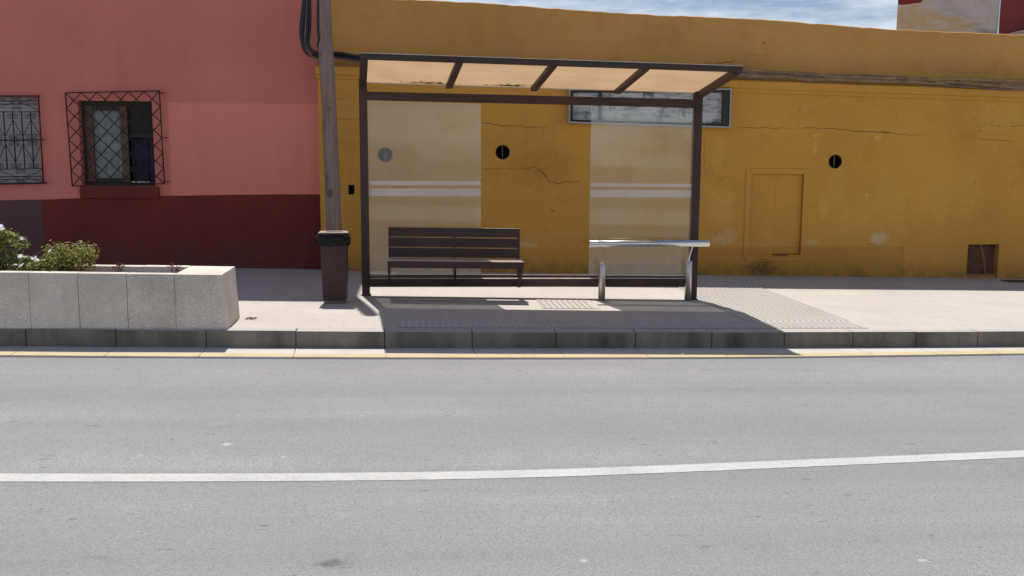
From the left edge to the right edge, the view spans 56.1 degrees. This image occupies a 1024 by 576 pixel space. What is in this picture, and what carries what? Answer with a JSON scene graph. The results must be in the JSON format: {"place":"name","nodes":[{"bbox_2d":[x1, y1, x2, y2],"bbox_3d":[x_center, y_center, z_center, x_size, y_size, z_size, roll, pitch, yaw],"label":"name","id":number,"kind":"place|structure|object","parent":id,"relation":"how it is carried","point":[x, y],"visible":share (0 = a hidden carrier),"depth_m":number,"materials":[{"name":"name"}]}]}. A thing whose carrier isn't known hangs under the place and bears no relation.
{"place":"outdoors","nodes":[
{"label":"outdoors","id":0,"kind":"place"},
{"bbox_2d":[0,349,1023,575],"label":"road","id":1,"kind":"structure","parent":0,"point":[228,416],"depth_m":5.25,"materials":[{"name":"grey asphalt"}]},
{"bbox_2d":[0,450,1023,481],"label":"lane line","id":2,"kind":"object","parent":1,"relation":"on","point":[68,477],"visible":1,"depth_m":5.09,"materials":[{"name":"paint"}]},
{"bbox_2d":[0,346,1023,358],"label":"gutter","id":3,"kind":"object","parent":1,"relation":"on","point":[563,351],"visible":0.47,"depth_m":8.27,"materials":[{"name":"concrete"}]},
{"bbox_2d":[0,350,1023,357],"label":"gutter line","id":4,"kind":"object","parent":3,"relation":"on","point":[491,355],"visible":1,"depth_m":8.09,"materials":[{"name":"yellow paint"}]},
{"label":"kerb bed","id":5,"kind":"structure","parent":1,"relation":"on","visible":0},
{"bbox_2d":[0,327,1023,348],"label":"kerb","id":6,"kind":"structure","parent":5,"relation":"on","point":[234,337],"depth_m":8.45,"materials":[{"name":"concrete"}]},
{"bbox_2d":[230,268,1023,329],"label":"pavement","id":7,"kind":"structure","parent":0,"point":[280,298],"depth_m":10.38,"materials":[{"name":"grey concrete"}]},
{"bbox_2d":[0,264,239,329],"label":"stone planter","id":8,"kind":"object","parent":7,"relation":"on","point":[159,297],"visible":0.92,"depth_m":8.09,"materials":[{"name":"stone"}]},
{"bbox_2d":[0,249,19,270],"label":"shrub","id":9,"kind":"object","parent":8,"relation":"in","point":[9,256],"visible":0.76,"depth_m":8.23,"materials":[{"name":"green plant"}]},
{"bbox_2d":[0,224,30,270],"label":"flowering bush","id":10,"kind":"object","parent":8,"relation":"in","point":[8,235],"visible":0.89,"depth_m":8.25,"materials":[{"name":"green plant"}]},
{"bbox_2d":[7,254,55,270],"bbox_3d":[-4.112,-0.184,8.247,0.417,0.230,0.256,-1,8,-6],"label":"flowering bush","id":11,"kind":"object","parent":8,"relation":"in","point":[28,264],"visible":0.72,"depth_m":8.20,"materials":[{"name":"green plant"}]},
{"bbox_2d":[29,243,75,258],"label":"bare twigs","id":12,"kind":"object","parent":11,"relation":"on","point":[47,247],"visible":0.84,"depth_m":8.29,"materials":[{"name":"brown plant"}]},
{"bbox_2d":[42,239,99,271],"bbox_3d":[-3.822,-0.249,8.313,0.463,0.354,0.326,-2,8,-18],"label":"green bush","id":13,"kind":"object","parent":8,"relation":"in","point":[58,263],"visible":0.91,"depth_m":8.28,"materials":[{"name":"green plant"}]},
{"bbox_2d":[107,262,124,271],"bbox_3d":[-3.461,-0.153,8.401,0.171,0.155,0.106,3,8,18],"label":"dried plant","id":14,"kind":"object","parent":8,"relation":"in","point":[118,268],"visible":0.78,"depth_m":8.40,"materials":[{"name":"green plant"}]},
{"bbox_2d":[168,261,181,272],"bbox_3d":[-2.982,-0.153,8.456,0.125,0.165,0.122,-7,11,-44],"label":"dried plant","id":15,"kind":"object","parent":8,"relation":"in","point":[172,266],"visible":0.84,"depth_m":8.45,"materials":[{"name":"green plant"}]},
{"bbox_2d":[0,0,320,268],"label":"pink building","id":16,"kind":"structure","parent":7,"relation":"on","point":[158,132],"depth_m":12.31,"materials":[{"name":"paint"}]},
{"bbox_2d":[0,97,40,182],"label":"window","id":17,"kind":"structure","parent":16,"relation":"in","point":[10,170],"depth_m":12.23,"materials":[{"name":"grey glass"}]},
{"bbox_2d":[81,101,154,185],"bbox_3d":[-5.074,-1.877,12.521,1.109,1.277,0.330,-1,8,-6],"label":"window","id":18,"kind":"structure","parent":16,"relation":"in","point":[89,107],"depth_m":12.41,"materials":[{"name":"black glass"}]},
{"bbox_2d":[318,0,341,230],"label":"utility pole","id":19,"kind":"object","parent":7,"relation":"on","point":[330,143],"visible":0.73,"depth_m":11.60,"materials":[{"name":"brown wood"}]},
{"bbox_2d":[317,0,319,51],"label":"service cable","id":20,"kind":"object","parent":19,"relation":"attached to","point":[318,37],"visible":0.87,"depth_m":11.43,"materials":[{"name":"black rubber"}]},
{"bbox_2d":[314,231,350,303],"bbox_3d":[-1.833,-0.214,9.857,0.360,0.728,0.333,-1,8,-6],"label":"litter bin","id":21,"kind":"object","parent":7,"relation":"on","point":[333,245],"visible":1,"depth_m":9.73,"materials":[{"name":"metal"}]},
{"bbox_2d":[387,227,523,286],"bbox_3d":[-0.603,-0.314,10.244,1.435,0.655,0.393,-1,8,-6],"label":"bench","id":22,"kind":"object","parent":7,"relation":"on","point":[457,255],"visible":1,"depth_m":10.34,"materials":[{"name":"brown paint"}]},
{"bbox_2d":[359,53,742,299],"bbox_3d":[0.287,-1.018,9.857,3.731,2.538,1.449,-1,8,-6],"label":"bus shelter","id":23,"kind":"object","parent":7,"relation":"on","point":[699,81],"visible":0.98,"depth_m":10.22,"materials":[{"name":"metal"}]},
{"bbox_2d":[399,276,867,327],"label":"tactile paving","id":24,"kind":"structure","parent":7,"relation":"on","point":[753,306],"depth_m":9.62,"materials":[{"name":"concrete"}]},
{"bbox_2d":[588,240,709,300],"bbox_3d":[1.484,-0.184,10.517,1.334,0.694,0.184,-1,8,-6],"label":"leaning rail","id":25,"kind":"object","parent":7,"relation":"on","point":[649,243],"visible":1,"depth_m":10.43,"materials":[{"name":"metal"}]},
{"bbox_2d":[315,0,1023,278],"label":"ochre building","id":26,"kind":"structure","parent":7,"relation":"on","point":[834,178],"depth_m":12.96,"materials":[{"name":"paint"}]},
{"bbox_2d":[299,0,359,62],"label":"cable bundle","id":27,"kind":"object","parent":26,"relation":"attached to","point":[305,24],"visible":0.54,"depth_m":12.07,"materials":[{"name":"black rubber"}]},
{"bbox_2d":[568,88,731,127],"bbox_3d":[1.826,-2.390,12.709,2.185,0.520,0.091,-1,8,-6],"label":"window","id":28,"kind":"structure","parent":26,"relation":"attached to","point":[716,108],"depth_m":12.73,"materials":[{"name":"white glass"}]},
{"bbox_2d":[743,168,808,261],"bbox_3d":[3.609,-0.999,13.168,0.888,1.268,0.086,-1,8,-6],"label":"blocked doorway","id":29,"kind":"structure","parent":26,"relation":"in","point":[772,215],"depth_m":13.17,"materials":[{"name":"paint"}]},
{"bbox_2d":[737,67,1023,90],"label":"cable bundle","id":30,"kind":"object","parent":26,"relation":"attached to","point":[989,84],"visible":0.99,"depth_m":12.95,"materials":[{"name":"brown rubber"}]},
{"bbox_2d":[896,0,1023,34],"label":"neighbour building","id":31,"kind":"structure","parent":7,"relation":"on","point":[977,16],"depth_m":16.63,"materials":[{"name":"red paint"}]},
{"bbox_2d":[434,0,1000,31],"label":"sky","id":32,"kind":"structure","parent":0,"point":[882,14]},
{"bbox_2d":[1002,280,1023,281],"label":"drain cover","id":33,"kind":"object","parent":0,"point":[1014,280],"visible":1,"depth_m":13.31,"materials":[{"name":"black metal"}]}
]}

